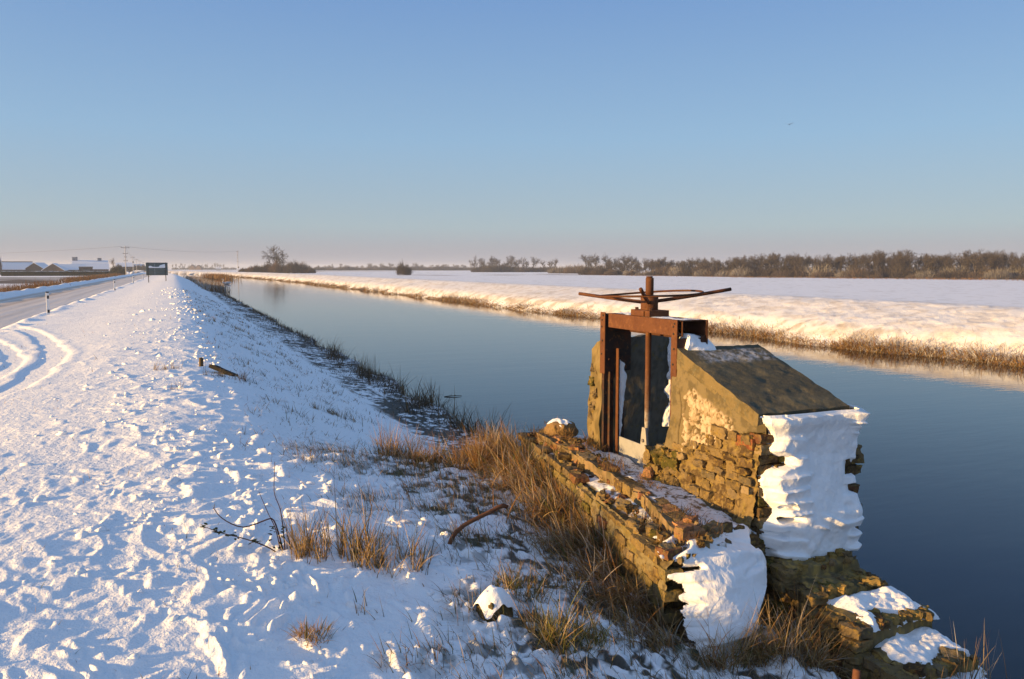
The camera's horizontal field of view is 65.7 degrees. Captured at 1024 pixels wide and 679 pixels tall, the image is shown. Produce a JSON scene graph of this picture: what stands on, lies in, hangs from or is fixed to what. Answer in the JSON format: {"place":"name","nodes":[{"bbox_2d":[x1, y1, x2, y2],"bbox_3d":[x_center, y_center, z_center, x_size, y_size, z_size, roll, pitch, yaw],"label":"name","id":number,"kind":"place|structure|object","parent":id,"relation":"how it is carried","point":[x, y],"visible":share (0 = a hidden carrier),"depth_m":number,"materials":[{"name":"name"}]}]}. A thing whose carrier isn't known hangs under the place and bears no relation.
{"place":"outdoors","nodes":[
{"label":"outdoors","id":0,"kind":"place"},
{"bbox_2d":[0,274,151,328],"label":"road","id":1,"kind":"structure","parent":0,"point":[13,310],"depth_m":57.00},
{"bbox_2d":[0,268,1023,678],"bbox_3d":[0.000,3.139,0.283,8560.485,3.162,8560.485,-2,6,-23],"label":"ground","id":2,"kind":"structure","parent":0,"point":[100,600],"depth_m":6.76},
{"bbox_2d":[2,261,32,270],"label":"barn","id":3,"kind":"structure","parent":2,"relation":"on","point":[14,265],"depth_m":346.35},
{"bbox_2d":[24,262,48,270],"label":"shed","id":4,"kind":"structure","parent":2,"relation":"on","point":[35,266],"depth_m":339.06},
{"bbox_2d":[46,292,49,314],"bbox_3d":[-20.360,-1.436,34.824,0.115,1.330,0.095,-2,6,-23],"label":"marker post","id":5,"kind":"object","parent":2,"relation":"on","point":[47,303],"visible":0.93,"depth_m":34.77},
{"bbox_2d":[41,263,67,270],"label":"bungalow","id":6,"kind":"object","parent":2,"relation":"on","point":[54,267],"visible":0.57,"depth_m":320.57,"materials":[{"name":"brown"}]},
{"bbox_2d":[1,271,108,275],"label":"garden hedge","id":7,"kind":"object","parent":2,"relation":"on","point":[46,273],"visible":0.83,"depth_m":292.40,"materials":[{"name":"brown plant"}]},
{"bbox_2d":[0,273,123,291],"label":"ditch reeds","id":8,"kind":"object","parent":2,"relation":"on","point":[13,287],"visible":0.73,"depth_m":113.72,"materials":[{"name":"brown plant"}]},
{"bbox_2d":[59,264,85,270],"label":"outbuilding","id":9,"kind":"structure","parent":2,"relation":"on","point":[71,267],"depth_m":329.58,"materials":[{"name":"white"}]},
{"bbox_2d":[72,257,107,263],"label":"farmhouse","id":10,"kind":"object","parent":2,"relation":"on","point":[75,260],"visible":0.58,"depth_m":368.17,"materials":[{"name":"white"}]},
{"bbox_2d":[86,264,109,270],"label":"lean to","id":11,"kind":"object","parent":2,"relation":"on","point":[100,267],"visible":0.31,"depth_m":347.18,"materials":[{"name":"white"}]},
{"bbox_2d":[109,263,125,274],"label":"dark conifer","id":12,"kind":"object","parent":2,"relation":"on","point":[119,270],"visible":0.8,"depth_m":297.65,"materials":[{"name":"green plant"}]},
{"bbox_2d":[116,263,133,271],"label":"house","id":13,"kind":"structure","parent":2,"relation":"on","point":[129,267],"depth_m":515.58,"materials":[{"name":"white"}]},
{"bbox_2d":[146,262,167,281],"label":"road sign","id":14,"kind":"object","parent":2,"relation":"on","point":[156,268],"visible":0.95,"depth_m":104.62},
{"bbox_2d":[154,358,183,369],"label":"grass tuft","id":15,"kind":"object","parent":2,"relation":"on","point":[166,365],"visible":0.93,"depth_m":13.50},
{"bbox_2d":[183,275,230,292],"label":"reed bed","id":16,"kind":"object","parent":2,"relation":"on","point":[207,284],"visible":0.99,"depth_m":113.64,"materials":[{"name":"brown plant"}]},
{"bbox_2d":[198,273,241,279],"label":"reeds","id":17,"kind":"object","parent":2,"relation":"on","point":[213,276],"visible":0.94,"depth_m":232.38,"materials":[{"name":"brown plant"}]},
{"bbox_2d":[209,364,237,376],"bbox_3d":[-4.817,0.537,13.298,0.542,0.072,0.188,19,-2,20],"label":"wooden plank","id":18,"kind":"object","parent":2,"relation":"on","point":[217,368],"visible":0.84,"depth_m":13.24,"materials":[{"name":"brown wood"}]},
{"bbox_2d":[201,462,287,551],"bbox_3d":[-1.751,1.142,5.175,0.538,0.641,0.139,-2,6,-23],"label":"bramble","id":19,"kind":"object","parent":2,"relation":"on","point":[253,540],"visible":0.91,"depth_m":5.24,"materials":[{"name":"brown plant"}]},
{"bbox_2d":[233,368,259,383],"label":"grass tuft","id":20,"kind":"object","parent":2,"relation":"on","point":[245,378],"visible":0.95,"depth_m":12.96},
{"bbox_2d":[261,262,274,272],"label":"thicket bush","id":21,"kind":"object","parent":2,"relation":"on","point":[265,268],"visible":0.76,"depth_m":419.43,"materials":[{"name":"brown plant"}]},
{"bbox_2d":[260,245,288,266],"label":"bare tree","id":22,"kind":"object","parent":2,"relation":"on","point":[277,258],"visible":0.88,"depth_m":425.80,"materials":[{"name":"brown plant"}]},
{"bbox_2d":[268,262,282,272],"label":"thicket bush","id":23,"kind":"object","parent":2,"relation":"on","point":[275,267],"visible":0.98,"depth_m":418.13,"materials":[{"name":"brown plant"}]},
{"bbox_2d":[278,260,301,272],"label":"thicket bush","id":24,"kind":"object","parent":2,"relation":"on","point":[289,267],"visible":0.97,"depth_m":417.39,"materials":[{"name":"brown plant"}]},
{"bbox_2d":[301,266,317,272],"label":"thicket bush","id":25,"kind":"object","parent":2,"relation":"on","point":[309,269],"visible":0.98,"depth_m":419.03,"materials":[{"name":"brown plant"}]},
{"bbox_2d":[281,615,339,648],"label":"grass tuft","id":26,"kind":"object","parent":2,"relation":"on","point":[306,635],"visible":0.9,"depth_m":4.24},
{"bbox_2d":[309,402,356,422],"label":"grass tuft","id":27,"kind":"object","parent":2,"relation":"on","point":[331,412],"visible":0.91,"depth_m":12.65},
{"bbox_2d":[276,484,400,563],"bbox_3d":[-1.134,1.241,5.236,0.949,0.523,0.851,-2,6,-23],"label":"grass tuft","id":28,"kind":"object","parent":2,"relation":"on","point":[305,545],"visible":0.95,"depth_m":5.30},
{"bbox_2d":[185,290,491,476],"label":"slope grass","id":29,"kind":"structure","parent":2,"relation":"on","point":[290,361],"depth_m":16.07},
{"bbox_2d":[212,291,519,448],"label":"shore reeds","id":30,"kind":"object","parent":2,"relation":"on","point":[286,329],"visible":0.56,"depth_m":27.42,"materials":[{"name":"brown plant"}]},
{"bbox_2d":[5,287,751,678],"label":"snow clumps","id":31,"kind":"object","parent":2,"relation":"on","point":[477,585],"visible":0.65,"depth_m":6.50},
{"bbox_2d":[3,293,760,678],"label":"grass tips","id":32,"kind":"object","parent":2,"relation":"on","point":[275,499],"depth_m":5.96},
{"bbox_2d":[339,510,446,576],"bbox_3d":[-0.781,1.338,5.245,0.686,0.436,0.757,-2,6,-23],"label":"grass tuft","id":33,"kind":"object","parent":2,"relation":"on","point":[381,555],"visible":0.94,"depth_m":5.25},
{"bbox_2d":[367,417,439,457],"bbox_3d":[-1.219,1.091,8.827,0.925,0.671,0.664,-1,5,-16],"label":"grass tuft","id":34,"kind":"object","parent":2,"relation":"on","point":[393,447],"visible":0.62,"depth_m":8.83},
{"bbox_2d":[394,260,413,274],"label":"lone bush","id":35,"kind":"object","parent":2,"relation":"on","point":[406,270],"visible":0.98,"depth_m":307.78,"materials":[{"name":"brown plant"}]},
{"bbox_2d":[313,337,531,445],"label":"tall reeds","id":36,"kind":"object","parent":2,"relation":"on","point":[431,401],"visible":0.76,"depth_m":18.51,"materials":[{"name":"brown plant"}]},
{"bbox_2d":[401,431,469,464],"bbox_3d":[-0.790,1.112,8.432,0.954,0.507,0.670,-2,6,-23],"label":"grass tuft","id":37,"kind":"object","parent":2,"relation":"on","point":[435,457],"visible":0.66,"depth_m":8.37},
{"bbox_2d":[447,503,507,544],"bbox_3d":[-0.260,1.418,5.887,0.536,0.343,0.043,-3,6,-32],"label":"bent pipe","id":38,"kind":"object","parent":2,"relation":"on","point":[474,519],"visible":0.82,"depth_m":5.86,"materials":[{"name":"metal"}]},
{"bbox_2d":[433,416,527,470],"bbox_3d":[-0.271,1.055,8.236,1.291,0.609,0.880,-5,7,-43],"label":"grass tuft","id":39,"kind":"object","parent":2,"relation":"on","point":[470,454],"visible":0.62,"depth_m":8.18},
{"bbox_2d":[480,264,501,271],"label":"bush","id":40,"kind":"object","parent":2,"relation":"on","point":[487,269],"visible":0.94,"depth_m":527.05,"materials":[{"name":"brown plant"}]},
{"bbox_2d":[470,585,516,621],"bbox_3d":[-0.108,1.628,4.837,0.229,0.258,0.207,-4,6,-34],"label":"snowy stone","id":41,"kind":"object","parent":2,"relation":"on","point":[490,595],"visible":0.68,"depth_m":4.77,"materials":[{"name":"concrete"}]},
{"bbox_2d":[488,264,508,271],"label":"bush","id":42,"kind":"object","parent":2,"relation":"on","point":[504,268],"visible":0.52,"depth_m":531.37,"materials":[{"name":"brown plant"}]},
{"bbox_2d":[512,266,530,271],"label":"bush","id":43,"kind":"object","parent":2,"relation":"on","point":[521,269],"visible":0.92,"depth_m":531.33,"materials":[{"name":"brown plant"}]},
{"bbox_2d":[487,551,574,609],"bbox_3d":[0.098,1.569,5.177,0.627,0.376,0.592,-4,7,-39],"label":"grass tuft","id":44,"kind":"object","parent":2,"relation":"on","point":[517,580],"visible":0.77,"depth_m":5.20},
{"bbox_2d":[547,266,563,272],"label":"bush","id":45,"kind":"object","parent":2,"relation":"on","point":[559,269],"visible":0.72,"depth_m":419.27,"materials":[{"name":"brown plant"}]},
{"bbox_2d":[268,430,846,678],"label":"undergrowth","id":46,"kind":"object","parent":2,"relation":"on","point":[442,508],"visible":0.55,"depth_m":5.83,"materials":[{"name":"brown plant"}]},
{"bbox_2d":[440,418,691,660],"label":"wall foot grass","id":47,"kind":"structure","parent":2,"relation":"on","point":[535,479],"depth_m":6.08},
{"bbox_2d":[507,584,624,665],"bbox_3d":[0.350,1.716,4.637,0.760,0.529,0.794,-2,6,-23],"label":"grass tuft","id":48,"kind":"object","parent":2,"relation":"on","point":[551,634],"visible":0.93,"depth_m":4.62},
{"bbox_2d":[562,264,584,273],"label":"bush","id":49,"kind":"object","parent":2,"relation":"on","point":[567,269],"visible":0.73,"depth_m":408.80,"materials":[{"name":"brown plant"}]},
{"bbox_2d":[577,266,595,274],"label":"bush","id":50,"kind":"object","parent":2,"relation":"on","point":[583,271],"visible":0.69,"depth_m":328.09,"materials":[{"name":"brown plant"}]},
{"bbox_2d":[591,254,599,269],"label":"bare tree","id":51,"kind":"object","parent":2,"relation":"on","point":[595,261],"visible":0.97,"depth_m":378.28,"materials":[{"name":"brown plant"}]},
{"bbox_2d":[233,275,1023,367],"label":"sedge","id":52,"kind":"object","parent":2,"relation":"on","point":[854,345],"visible":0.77,"depth_m":33.29,"materials":[{"name":"brown plant"}]},
{"bbox_2d":[518,429,766,662],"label":"brick wall","id":53,"kind":"structure","parent":2,"relation":"on","point":[723,572],"depth_m":5.45,"materials":[{"name":"brick"}]},
{"bbox_2d":[543,418,578,437],"bbox_3d":[0.501,0.936,8.389,0.367,0.206,0.299,5,7,44],"label":"stone","id":54,"kind":"object","parent":53,"relation":"on","point":[552,425],"visible":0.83,"depth_m":8.30,"materials":[{"name":"stone"}]},
{"bbox_2d":[527,416,733,547],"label":"brick coping","id":55,"kind":"structure","parent":53,"relation":"on","point":[620,463],"depth_m":6.77,"materials":[{"name":"weathered brick"},{"name":"mortar"},{"name":"snow"}]},
{"bbox_2d":[578,276,731,466],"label":"sluice gate","id":56,"kind":"structure","parent":53,"relation":"on","point":[649,318],"depth_m":7.35,"materials":[{"name":"metal"}]},
{"bbox_2d":[654,265,676,275],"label":"bush","id":57,"kind":"object","parent":2,"relation":"on","point":[662,272],"visible":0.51,"depth_m":287.62,"materials":[{"name":"brown plant"}]},
{"bbox_2d":[669,265,686,275],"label":"bush","id":58,"kind":"object","parent":2,"relation":"on","point":[672,270],"visible":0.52,"depth_m":283.57,"materials":[{"name":"brown plant"}]},
{"bbox_2d":[675,267,691,275],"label":"bush","id":59,"kind":"object","parent":2,"relation":"on","point":[683,273],"visible":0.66,"depth_m":278.28,"materials":[{"name":"brown plant"}]},
{"bbox_2d":[691,261,717,273],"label":"bush","id":60,"kind":"object","parent":2,"relation":"on","point":[699,269],"visible":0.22,"depth_m":274.13,"materials":[{"name":"brown plant"}]},
{"bbox_2d":[702,267,723,276],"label":"bush","id":61,"kind":"object","parent":2,"relation":"on","point":[709,272],"visible":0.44,"depth_m":265.13,"materials":[{"name":"brown plant"}]},
{"bbox_2d":[707,262,733,276],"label":"bush","id":62,"kind":"object","parent":2,"relation":"on","point":[715,270],"visible":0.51,"depth_m":261.92,"materials":[{"name":"brown plant"}]},
{"bbox_2d":[652,590,796,678],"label":"grass tuft","id":63,"kind":"object","parent":2,"relation":"on","point":[749,653],"visible":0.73,"depth_m":4.92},
{"bbox_2d":[728,266,751,276],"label":"bush","id":64,"kind":"object","parent":2,"relation":"on","point":[734,273],"visible":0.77,"depth_m":252.08,"materials":[{"name":"brown plant"}]},
{"bbox_2d":[729,264,759,272],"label":"bush","id":65,"kind":"object","parent":2,"relation":"on","point":[753,267],"visible":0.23,"depth_m":254.88,"materials":[{"name":"brown plant"}]},
{"bbox_2d":[744,271,761,276],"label":"bush","id":66,"kind":"object","parent":2,"relation":"on","point":[754,274],"visible":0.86,"depth_m":246.63,"materials":[{"name":"brown plant"}]},
{"bbox_2d":[642,333,870,560],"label":"wing wall","id":67,"kind":"structure","parent":2,"relation":"on","point":[760,441],"depth_m":5.89,"materials":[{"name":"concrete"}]},
{"bbox_2d":[641,466,654,479],"bbox_3d":[1.177,1.140,6.783,0.115,0.122,0.170,4,7,38],"label":"broken brick","id":68,"kind":"object","parent":67,"relation":"on","point":[649,472],"visible":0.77,"depth_m":6.72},
{"bbox_2d":[758,269,779,276],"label":"bush","id":69,"kind":"object","parent":2,"relation":"on","point":[767,274],"visible":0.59,"depth_m":244.49,"materials":[{"name":"brown plant"}]},
{"bbox_2d":[760,254,780,271],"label":"bare tree","id":70,"kind":"object","parent":2,"relation":"on","point":[771,263],"visible":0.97,"depth_m":247.09,"materials":[{"name":"brown plant"}]},
{"bbox_2d":[770,269,791,276],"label":"bush","id":71,"kind":"object","parent":2,"relation":"on","point":[781,274],"visible":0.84,"depth_m":239.49,"materials":[{"name":"brown plant"}]},
{"bbox_2d":[782,265,806,277],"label":"bush","id":72,"kind":"object","parent":2,"relation":"on","point":[795,274],"visible":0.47,"depth_m":239.73,"materials":[{"name":"brown plant"}]},
{"bbox_2d":[788,254,802,270],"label":"bare tree","id":73,"kind":"object","parent":2,"relation":"on","point":[794,258],"visible":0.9,"depth_m":241.21,"materials":[{"name":"brown plant"}]},
{"bbox_2d":[738,575,858,678],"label":"grass tuft","id":74,"kind":"object","parent":2,"relation":"on","point":[811,650],"visible":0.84,"depth_m":5.01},
{"bbox_2d":[790,266,811,277],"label":"bush","id":75,"kind":"object","parent":2,"relation":"on","point":[799,274],"visible":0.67,"depth_m":237.81,"materials":[{"name":"brown plant"}]},
{"bbox_2d":[599,274,1023,280],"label":"washland reeds","id":76,"kind":"object","parent":2,"relation":"on","point":[1012,279],"visible":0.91,"depth_m":212.53,"materials":[{"name":"brown plant"}]},
{"bbox_2d":[800,259,833,277],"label":"bush","id":77,"kind":"object","parent":2,"relation":"on","point":[821,268],"visible":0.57,"depth_m":236.40,"materials":[{"name":"brown plant"}]},
{"bbox_2d":[813,255,822,269],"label":"bare tree","id":78,"kind":"object","parent":2,"relation":"on","point":[815,260],"visible":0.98,"depth_m":236.35,"materials":[{"name":"brown plant"}]},
{"bbox_2d":[810,270,835,277],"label":"bush","id":79,"kind":"object","parent":2,"relation":"on","point":[816,275],"visible":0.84,"depth_m":231.06,"materials":[{"name":"brown plant"}]},
{"bbox_2d":[852,669,860,678],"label":"iron stake","id":80,"kind":"object","parent":2,"relation":"on","point":[856,673],"visible":1,"depth_m":4.21,"materials":[{"name":"metal"}]},
{"bbox_2d":[847,265,868,277],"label":"bush","id":81,"kind":"object","parent":2,"relation":"on","point":[853,274],"visible":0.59,"depth_m":224.57,"materials":[{"name":"brown plant"}]},
{"bbox_2d":[859,254,873,270],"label":"bare tree","id":82,"kind":"object","parent":2,"relation":"on","point":[863,262],"visible":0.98,"depth_m":225.45,"materials":[{"name":"brown plant"}]},
{"bbox_2d":[855,268,887,277],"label":"bush","id":83,"kind":"object","parent":2,"relation":"on","point":[862,275],"visible":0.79,"depth_m":221.04,"materials":[{"name":"brown plant"}]},
{"bbox_2d":[759,548,986,678],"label":"stepped wall","id":84,"kind":"structure","parent":2,"relation":"on","point":[892,632],"depth_m":5.27,"materials":[{"name":"stone"}]},
{"bbox_2d":[875,254,887,269],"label":"bare tree","id":85,"kind":"object","parent":2,"relation":"on","point":[882,263],"visible":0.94,"depth_m":224.56,"materials":[{"name":"brown plant"}]},
{"bbox_2d":[876,263,913,277],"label":"bush","id":86,"kind":"object","parent":2,"relation":"on","point":[886,270],"visible":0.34,"depth_m":223.32,"materials":[{"name":"brown plant"}]},
{"bbox_2d":[890,255,903,273],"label":"bare tree","id":87,"kind":"object","parent":2,"relation":"on","point":[893,263],"visible":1,"depth_m":219.51,"materials":[{"name":"brown plant"}]},
{"bbox_2d":[887,268,913,277],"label":"bush","id":88,"kind":"object","parent":2,"relation":"on","point":[899,274],"visible":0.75,"depth_m":218.24,"materials":[{"name":"brown plant"}]},
{"bbox_2d":[899,255,914,272],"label":"bare tree","id":89,"kind":"object","parent":2,"relation":"on","point":[909,268],"visible":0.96,"depth_m":218.59,"materials":[{"name":"brown plant"}]},
{"bbox_2d":[914,269,935,278],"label":"bush","id":90,"kind":"object","parent":2,"relation":"on","point":[923,274],"visible":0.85,"depth_m":211.82,"materials":[{"name":"brown plant"}]},
{"bbox_2d":[910,263,948,275],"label":"bush","id":91,"kind":"object","parent":2,"relation":"on","point":[936,269],"visible":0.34,"depth_m":215.45,"materials":[{"name":"brown plant"}]},
{"bbox_2d":[928,254,938,268],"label":"bare tree","id":92,"kind":"object","parent":2,"relation":"on","point":[933,259],"visible":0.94,"depth_m":215.82,"materials":[{"name":"brown plant"}]},
{"bbox_2d":[932,270,953,278],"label":"bush","id":93,"kind":"object","parent":2,"relation":"on","point":[942,275],"visible":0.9,"depth_m":208.66,"materials":[{"name":"brown plant"}]},
{"bbox_2d":[947,270,969,278],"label":"bush","id":94,"kind":"object","parent":2,"relation":"on","point":[959,274],"visible":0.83,"depth_m":206.72,"materials":[{"name":"brown plant"}]},
{"bbox_2d":[943,263,973,278],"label":"bush","id":95,"kind":"object","parent":2,"relation":"on","point":[959,269],"visible":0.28,"depth_m":211.23,"materials":[{"name":"brown plant"}]},
{"bbox_2d":[958,257,972,272],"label":"bare tree","id":96,"kind":"object","parent":2,"relation":"on","point":[967,266],"visible":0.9,"depth_m":209.82,"materials":[{"name":"brown plant"}]},
{"bbox_2d":[965,271,984,278],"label":"bush","id":97,"kind":"object","parent":2,"relation":"on","point":[970,275],"visible":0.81,"depth_m":204.55,"materials":[{"name":"brown plant"}]},
{"bbox_2d":[962,250,989,274],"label":"bare tree","id":98,"kind":"object","parent":2,"relation":"on","point":[965,255],"visible":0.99,"depth_m":207.05,"materials":[{"name":"brown plant"}]},
{"bbox_2d":[976,254,990,265],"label":"bare tree","id":99,"kind":"object","parent":2,"relation":"on","point":[984,256],"visible":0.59,"depth_m":211.98,"materials":[{"name":"brown plant"}]},
{"bbox_2d":[946,623,1021,678],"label":"grass tuft","id":100,"kind":"object","parent":2,"relation":"on","point":[970,670],"visible":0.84,"depth_m":4.92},
{"bbox_2d":[972,263,1007,278],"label":"bush","id":101,"kind":"object","parent":2,"relation":"on","point":[988,270],"visible":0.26,"depth_m":208.04,"materials":[{"name":"brown plant"}]},
{"bbox_2d":[985,256,999,271],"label":"bare tree","id":102,"kind":"object","parent":2,"relation":"on","point":[992,261],"visible":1,"depth_m":206.35,"materials":[{"name":"brown plant"}]},
{"bbox_2d":[984,253,1003,269],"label":"bare tree","id":103,"kind":"object","parent":2,"relation":"on","point":[995,259],"visible":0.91,"depth_m":207.13,"materials":[{"name":"brown plant"}]},
{"bbox_2d":[982,267,1014,279],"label":"bush","id":104,"kind":"object","parent":2,"relation":"on","point":[1002,274],"visible":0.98,"depth_m":198.52,"materials":[{"name":"brown plant"}]},
{"bbox_2d":[1007,252,1018,270],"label":"bare tree","id":105,"kind":"object","parent":2,"relation":"on","point":[1013,264],"visible":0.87,"depth_m":202.31,"materials":[{"name":"brown plant"}]},
{"bbox_2d":[1014,254,1023,275],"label":"bare tree","id":106,"kind":"object","parent":2,"relation":"on","point":[1020,261],"visible":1,"depth_m":197.83,"materials":[{"name":"brown plant"}]},
{"bbox_2d":[0,0,1023,267],"label":"sky","id":107,"kind":"structure","parent":0,"point":[355,133],"materials":[{"name":"blue"}]},
{"bbox_2d":[175,274,1023,678],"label":"river","id":108,"kind":"structure","parent":0,"point":[941,484],"depth_m":19.10,"materials":[{"name":"blue liquid"}]},
{"bbox_2d":[587,334,670,452],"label":"concrete pier","id":109,"kind":"structure","parent":108,"relation":"in","point":[634,404],"depth_m":7.92,"materials":[{"name":"concrete"}]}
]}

